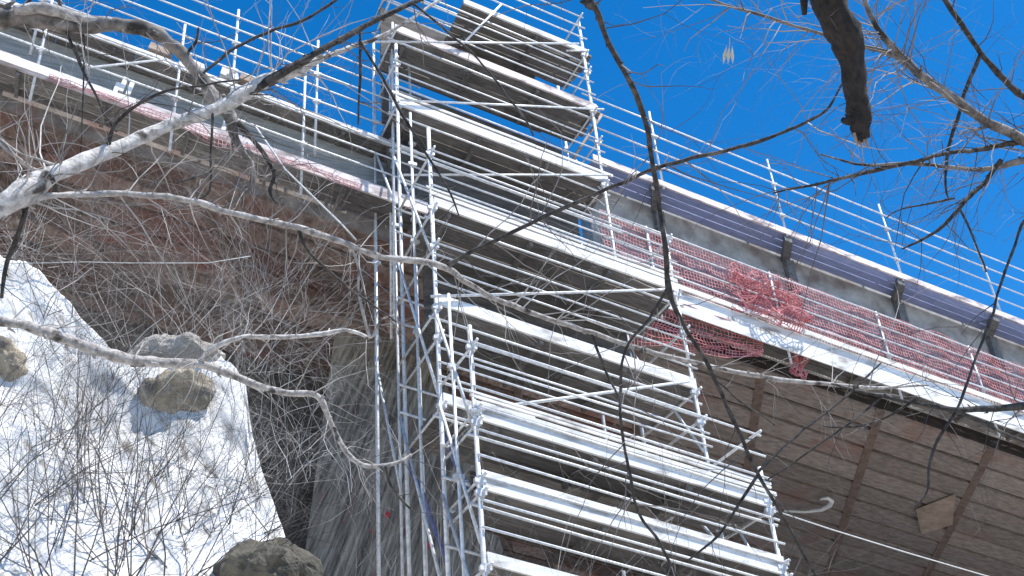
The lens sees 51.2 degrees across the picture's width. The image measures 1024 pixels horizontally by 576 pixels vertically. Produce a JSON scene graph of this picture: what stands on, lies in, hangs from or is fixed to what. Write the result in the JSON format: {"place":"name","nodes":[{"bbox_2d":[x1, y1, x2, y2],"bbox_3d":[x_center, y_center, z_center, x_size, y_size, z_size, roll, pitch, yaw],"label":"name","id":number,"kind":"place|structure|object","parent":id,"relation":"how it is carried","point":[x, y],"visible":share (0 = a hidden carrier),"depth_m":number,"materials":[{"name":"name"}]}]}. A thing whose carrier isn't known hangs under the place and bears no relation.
{"place":"outdoors","nodes":[
{"label":"outdoors","id":0,"kind":"place"},
{"bbox_2d":[0,255,284,575],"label":"snow bank","id":1,"kind":"structure","parent":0,"point":[174,554],"depth_m":10.58,"materials":[{"name":"white snow"}]},
{"bbox_2d":[0,335,27,381],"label":"boulder","id":2,"kind":"object","parent":1,"relation":"on","point":[5,365],"visible":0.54,"depth_m":11.53,"materials":[{"name":"grey stone"}]},
{"bbox_2d":[0,242,161,519],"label":"bare shrub","id":3,"kind":"object","parent":1,"relation":"on","point":[101,379],"visible":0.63,"depth_m":10.46,"materials":[{"name":"plant"}]},
{"bbox_2d":[0,206,185,425],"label":"bare shrub","id":4,"kind":"object","parent":1,"relation":"on","point":[44,352],"visible":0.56,"depth_m":11.01,"materials":[{"name":"plant"}]},
{"bbox_2d":[3,220,199,460],"bbox_3d":[-4.352,0.590,11.218,2.303,2.733,3.192,10,-35,-22],"label":"bare shrub","id":5,"kind":"object","parent":1,"relation":"on","point":[57,439],"visible":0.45,"depth_m":10.95,"materials":[{"name":"brown plant"}]},
{"bbox_2d":[11,256,250,263],"bbox_3d":[-4.530,-0.296,12.763,2.773,0.100,0.080,-1,-33,-6],"label":"rope","id":6,"kind":"object","parent":1,"relation":"on","point":[110,262],"visible":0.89,"depth_m":12.72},
{"bbox_2d":[12,280,254,435],"bbox_3d":[-4.087,0.621,11.598,2.618,2.367,2.850,0,-33,-8],"label":"bare shrub","id":7,"kind":"object","parent":1,"relation":"on","point":[120,372],"visible":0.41,"depth_m":11.22,"materials":[{"name":"plant"}]},
{"bbox_2d":[0,211,271,529],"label":"bare shrub","id":8,"kind":"object","parent":1,"relation":"on","point":[89,424],"visible":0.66,"depth_m":10.06,"materials":[{"name":"brown plant"}]},
{"bbox_2d":[0,107,314,345],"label":"bare shrub","id":9,"kind":"object","parent":1,"relation":"on","point":[86,232],"visible":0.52,"depth_m":13.12,"materials":[{"name":"plant"}]},
{"bbox_2d":[0,225,334,509],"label":"bare shrub","id":10,"kind":"object","parent":1,"relation":"on","point":[21,471],"visible":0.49,"depth_m":10.30,"materials":[{"name":"plant"}]},
{"bbox_2d":[0,11,336,350],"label":"bare shrub","id":11,"kind":"object","parent":1,"relation":"on","point":[84,218],"visible":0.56,"depth_m":13.56,"materials":[{"name":"plant"}]},
{"bbox_2d":[138,368,215,413],"bbox_3d":[-3.638,1.297,11.500,0.806,0.766,0.836,10,-35,-22],"label":"boulder","id":12,"kind":"object","parent":1,"relation":"on","point":[202,400],"visible":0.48,"depth_m":11.33,"materials":[{"name":"grey stone"}]},
{"bbox_2d":[128,332,225,361],"bbox_3d":[-3.863,0.804,12.129,1.176,0.599,0.576,-9,-33,6],"label":"boulder","id":13,"kind":"object","parent":1,"relation":"on","point":[183,344],"visible":0.38,"depth_m":11.91,"materials":[{"name":"grey stone"}]},
{"bbox_2d":[0,70,359,414],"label":"bare shrub","id":14,"kind":"object","parent":1,"relation":"on","point":[70,310],"visible":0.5,"depth_m":12.45,"materials":[{"name":"plant"}]},
{"bbox_2d":[1,243,364,575],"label":"bare shrub","id":15,"kind":"object","parent":1,"relation":"on","point":[118,532],"visible":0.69,"depth_m":9.47,"materials":[{"name":"plant"}]},
{"bbox_2d":[81,326,296,477],"bbox_3d":[-3.490,1.688,11.178,2.430,2.458,2.595,-8,-33,5],"label":"bare shrub","id":16,"kind":"object","parent":1,"relation":"on","point":[188,405],"visible":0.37,"depth_m":10.82,"materials":[{"name":"brown plant"}]},
{"bbox_2d":[2,10,380,343],"bbox_3d":[-5.267,-1.523,12.970,6.366,4.885,6.737,-21,-36,23],"label":"bare shrub","id":17,"kind":"object","parent":1,"relation":"on","point":[108,297],"visible":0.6,"depth_m":12.87,"materials":[{"name":"brown plant"}]},
{"bbox_2d":[0,47,415,366],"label":"bare shrub","id":18,"kind":"object","parent":1,"relation":"on","point":[194,268],"visible":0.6,"depth_m":12.13,"materials":[{"name":"plant"}]},
{"bbox_2d":[0,266,423,575],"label":"bare shrub","id":19,"kind":"object","parent":1,"relation":"on","point":[27,531],"visible":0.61,"depth_m":9.64,"materials":[{"name":"brown plant"}]},
{"bbox_2d":[17,186,430,555],"bbox_3d":[-2.744,1.354,10.960,4.624,3.862,4.603,10,-35,-22],"label":"bare shrub","id":20,"kind":"object","parent":1,"relation":"on","point":[177,442],"visible":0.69,"depth_m":10.35,"materials":[{"name":"plant"}]},
{"bbox_2d":[0,144,462,575],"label":"bare shrub","id":21,"kind":"object","parent":1,"relation":"on","point":[76,535],"visible":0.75,"depth_m":9.44,"materials":[{"name":"plant"}]},
{"bbox_2d":[41,350,438,575],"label":"bare shrub","id":22,"kind":"object","parent":1,"relation":"on","point":[216,563],"visible":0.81,"depth_m":9.63,"materials":[{"name":"plant"}]},
{"bbox_2d":[154,415,354,532],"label":"bare shrub","id":23,"kind":"object","parent":1,"relation":"on","point":[226,497],"visible":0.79,"depth_m":10.05,"materials":[{"name":"plant"}]},
{"bbox_2d":[91,255,432,513],"bbox_3d":[-2.643,1.202,10.749,3.283,3.435,3.887,10,-35,-22],"label":"bare shrub","id":24,"kind":"object","parent":1,"relation":"on","point":[250,424],"visible":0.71,"depth_m":10.38,"materials":[{"name":"plant"}]},
{"bbox_2d":[212,537,323,575],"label":"boulder","id":25,"kind":"object","parent":1,"relation":"on","point":[244,559],"visible":0.98,"depth_m":9.26,"materials":[{"name":"grey stone"}]},
{"bbox_2d":[150,278,445,521],"bbox_3d":[-2.779,1.186,11.137,3.166,2.930,3.853,-15,-34,15],"label":"bare shrub","id":26,"kind":"object","parent":1,"relation":"on","point":[261,442],"visible":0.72,"depth_m":10.98,"materials":[{"name":"plant"}]},
{"bbox_2d":[0,2,604,467],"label":"bare shrub","id":27,"kind":"object","parent":1,"relation":"on","point":[246,260],"visible":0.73,"depth_m":12.53,"materials":[{"name":"plant"}]},
{"bbox_2d":[75,32,572,481],"bbox_3d":[-1.845,-0.384,12.665,4.839,5.093,6.749,-12,-33,11],"label":"bare shrub","id":28,"kind":"object","parent":1,"relation":"on","point":[306,289],"visible":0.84,"depth_m":12.37,"materials":[{"name":"plant"}]},
{"bbox_2d":[11,0,1023,319],"label":"sky","id":29,"kind":"structure","parent":0,"point":[606,75],"materials":[{"name":"blue"}]},
{"bbox_2d":[397,440,770,575],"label":"bare shrub","id":30,"kind":"object","parent":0,"point":[626,534],"visible":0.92,"depth_m":8.36,"materials":[{"name":"plant"}]},
{"bbox_2d":[611,509,1023,575],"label":"bare shrub","id":31,"kind":"object","parent":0,"point":[824,554],"visible":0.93,"depth_m":8.68,"materials":[{"name":"plant"}]},
{"bbox_2d":[776,511,986,575],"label":"rope","id":32,"kind":"object","parent":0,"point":[882,545],"visible":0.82,"depth_m":16.36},
{"bbox_3d":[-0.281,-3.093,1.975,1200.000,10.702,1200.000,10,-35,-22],"label":"ground","id":33,"kind":"structure","parent":0,"visible":0},
{"bbox_2d":[0,0,372,309],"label":"bare tree","id":34,"kind":"object","parent":33,"relation":"on","point":[36,15],"visible":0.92,"depth_m":5.86,"materials":[{"name":"grey plant"}]},
{"bbox_2d":[0,245,528,573],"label":"bare tree","id":35,"kind":"object","parent":33,"relation":"on","point":[52,333],"visible":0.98,"depth_m":7.14,"materials":[{"name":"grey plant"}]},
{"bbox_2d":[177,392,465,575],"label":"bare shrub","id":36,"kind":"object","parent":33,"relation":"on","point":[405,510],"visible":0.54,"depth_m":9.95,"materials":[{"name":"plant"}]},
{"bbox_2d":[253,377,549,575],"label":"bare shrub","id":37,"kind":"object","parent":33,"relation":"on","point":[421,530],"visible":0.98,"depth_m":9.21,"materials":[{"name":"plant"}]},
{"bbox_2d":[0,0,1000,540],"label":"bare tree","id":38,"kind":"object","parent":33,"relation":"on","point":[30,188],"visible":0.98,"depth_m":5.78,"materials":[{"name":"grey plant"}]},
{"bbox_2d":[0,90,1023,575],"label":"bridge","id":39,"kind":"structure","parent":33,"relation":"on","point":[888,472],"depth_m":21.08,"materials":[{"name":"concrete"}]},
{"bbox_2d":[0,0,420,187],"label":"scaffold walkway","id":40,"kind":"structure","parent":39,"relation":"attached to","point":[11,45],"depth_m":18.40,"materials":[{"name":"grey metal"}]},
{"bbox_2d":[147,41,171,58],"bbox_3d":[-5.997,-3.989,18.188,0.400,0.267,0.250,10,-35,-22],"label":"cement bag","id":41,"kind":"object","parent":40,"relation":"on","point":[153,48],"visible":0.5,"depth_m":18.08,"materials":[{"name":"beige paper"}]},
{"bbox_2d":[193,59,204,70],"bbox_3d":[-5.493,-3.789,18.315,0.440,0.275,0.250,10,-35,-22],"label":"cement bag","id":42,"kind":"object","parent":40,"relation":"on","point":[202,66],"visible":0.14,"depth_m":18.27,"materials":[{"name":"white paper"}]},
{"bbox_2d":[219,67,238,83],"bbox_3d":[-4.911,-3.649,18.523,0.320,0.252,0.250,10,-35,-22],"label":"cement bag","id":43,"kind":"object","parent":40,"relation":"on","point":[225,73],"visible":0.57,"depth_m":18.41,"materials":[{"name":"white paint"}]},
{"bbox_2d":[238,71,253,85],"bbox_3d":[-4.574,-3.582,18.653,0.400,0.267,0.250,10,-35,-22],"label":"cement bag","id":44,"kind":"object","parent":40,"relation":"on","point":[244,81],"visible":0.29,"depth_m":18.53,"materials":[{"name":"beige paper"}]},
{"bbox_2d":[0,0,427,233],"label":"scaffold walkway","id":45,"kind":"structure","parent":39,"relation":"attached to","point":[377,196],"depth_m":17.45,"materials":[{"name":"white metal"}]},
{"bbox_2d":[49,74,361,190],"bbox_3d":[-4.843,-2.475,17.230,5.007,1.124,0.068,10,-35,-22],"label":"safety net","id":46,"kind":"object","parent":45,"relation":"attached to","point":[207,133],"visible":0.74,"depth_m":17.17,"materials":[{"name":"red plastic"}]},
{"bbox_2d":[255,126,356,239],"bbox_3d":[-3.341,-1.726,17.241,1.700,2.114,0.068,5,-34,-16],"label":"rope","id":47,"kind":"object","parent":45,"relation":"attached to","point":[322,205],"visible":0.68,"depth_m":17.13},
{"bbox_2d":[581,93,1023,345],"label":"railing","id":48,"kind":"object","parent":39,"relation":"attached to","point":[697,208],"visible":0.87,"depth_m":22.32,"materials":[{"name":"grey metal"}]},
{"bbox_2d":[784,497,833,512],"bbox_3d":[6.853,5.025,24.467,0.514,0.203,1.209,22,-41,-35],"label":"hose","id":49,"kind":"object","parent":39,"relation":"hanging from","point":[828,505],"visible":1,"depth_m":24.47,"materials":[{"name":"white plastic"}]},
{"bbox_2d":[599,210,1023,443],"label":"scaffold walkway","id":50,"kind":"structure","parent":39,"relation":"attached to","point":[768,335],"depth_m":20.66,"materials":[{"name":"white metal"}]},
{"bbox_2d":[629,304,763,357],"bbox_3d":[3.305,0.670,19.517,3.059,1.160,0.273,10,-35,-22],"label":"safety net","id":51,"kind":"object","parent":50,"relation":"attached to","point":[754,352],"visible":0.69,"depth_m":19.53,"materials":[{"name":"red plastic"}]},
{"bbox_2d":[599,209,801,333],"bbox_3d":[3.590,-0.299,20.308,4.114,2.065,0.082,10,-35,-22],"label":"safety net","id":52,"kind":"object","parent":50,"relation":"attached to","point":[691,264],"visible":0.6,"depth_m":20.29,"materials":[{"name":"red plastic"}]},
{"bbox_2d":[725,262,812,331],"bbox_3d":[4.868,0.189,20.429,1.775,1.361,0.607,10,-35,-22],"label":"safety net","id":53,"kind":"object","parent":50,"relation":"attached to","point":[795,311],"visible":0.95,"depth_m":20.30,"materials":[{"name":"red plastic"}]},
{"bbox_2d":[788,352,809,379],"bbox_3d":[5.429,1.458,20.174,0.512,0.579,0.179,10,-35,-22],"label":"safety net","id":54,"kind":"object","parent":50,"relation":"hanging from","point":[799,367],"visible":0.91,"depth_m":20.14,"materials":[{"name":"red plastic"}]},
{"bbox_2d":[789,278,1023,413],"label":"safety net","id":55,"kind":"object","parent":50,"relation":"attached to","point":[969,365],"visible":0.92,"depth_m":21.62,"materials":[{"name":"red plastic"}]},
{"bbox_2d":[916,494,955,533],"bbox_3d":[9.639,5.188,24.393,0.801,0.244,2.011,-12,-33,10],"label":"plywood sheet","id":56,"kind":"object","parent":39,"relation":"attached to","point":[936,515],"visible":1,"depth_m":24.36,"materials":[{"name":"brown wood"}]},
{"bbox_2d":[371,0,792,575],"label":"scaffold tower","id":57,"kind":"structure","parent":33,"relation":"on","point":[448,136],"depth_m":15.82,"materials":[{"name":"metal"}]},
{"bbox_2d":[389,22,395,338],"bbox_3d":[-2.095,-2.115,18.659,0.122,6.700,0.485,3,-33,-13],"label":"scaffolding pole","id":58,"kind":"object","parent":57,"relation":"attached to","point":[393,272],"visible":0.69,"depth_m":17.88,"materials":[{"name":"metal"}]},
{"bbox_2d":[408,466,452,575],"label":"rope","id":59,"kind":"object","parent":57,"relation":"hanging from","point":[432,523],"visible":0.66,"depth_m":14.29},
{"bbox_2d":[438,427,469,487],"bbox_3d":[-0.755,2.204,13.924,0.316,0.960,0.361,10,-35,-22],"label":"rope","id":60,"kind":"object","parent":57,"relation":"attached to","point":[452,457],"visible":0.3,"depth_m":14.06,"materials":[{"name":"blue"}]},
{"bbox_2d":[482,401,534,417],"bbox_3d":[-0.017,1.624,13.370,0.771,0.360,0.050,10,-35,-22],"label":"white board","id":61,"kind":"object","parent":57,"relation":"on","point":[512,410],"visible":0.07,"depth_m":13.43,"materials":[{"name":"paint"}]},
{"bbox_2d":[438,250,917,575],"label":"bare shrub","id":62,"kind":"object","parent":33,"relation":"on","point":[677,510],"visible":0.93,"depth_m":7.97,"materials":[{"name":"plant"}]},
{"bbox_2d":[439,0,942,575],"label":"bare tree","id":63,"kind":"object","parent":33,"relation":"on","point":[841,24],"visible":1,"depth_m":4.78,"materials":[{"name":"brown plant"}]},
{"bbox_2d":[596,0,1023,548],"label":"bare tree","id":64,"kind":"object","parent":33,"relation":"on","point":[961,104],"visible":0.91,"depth_m":6.06,"materials":[{"name":"brown plant"}]}
]}

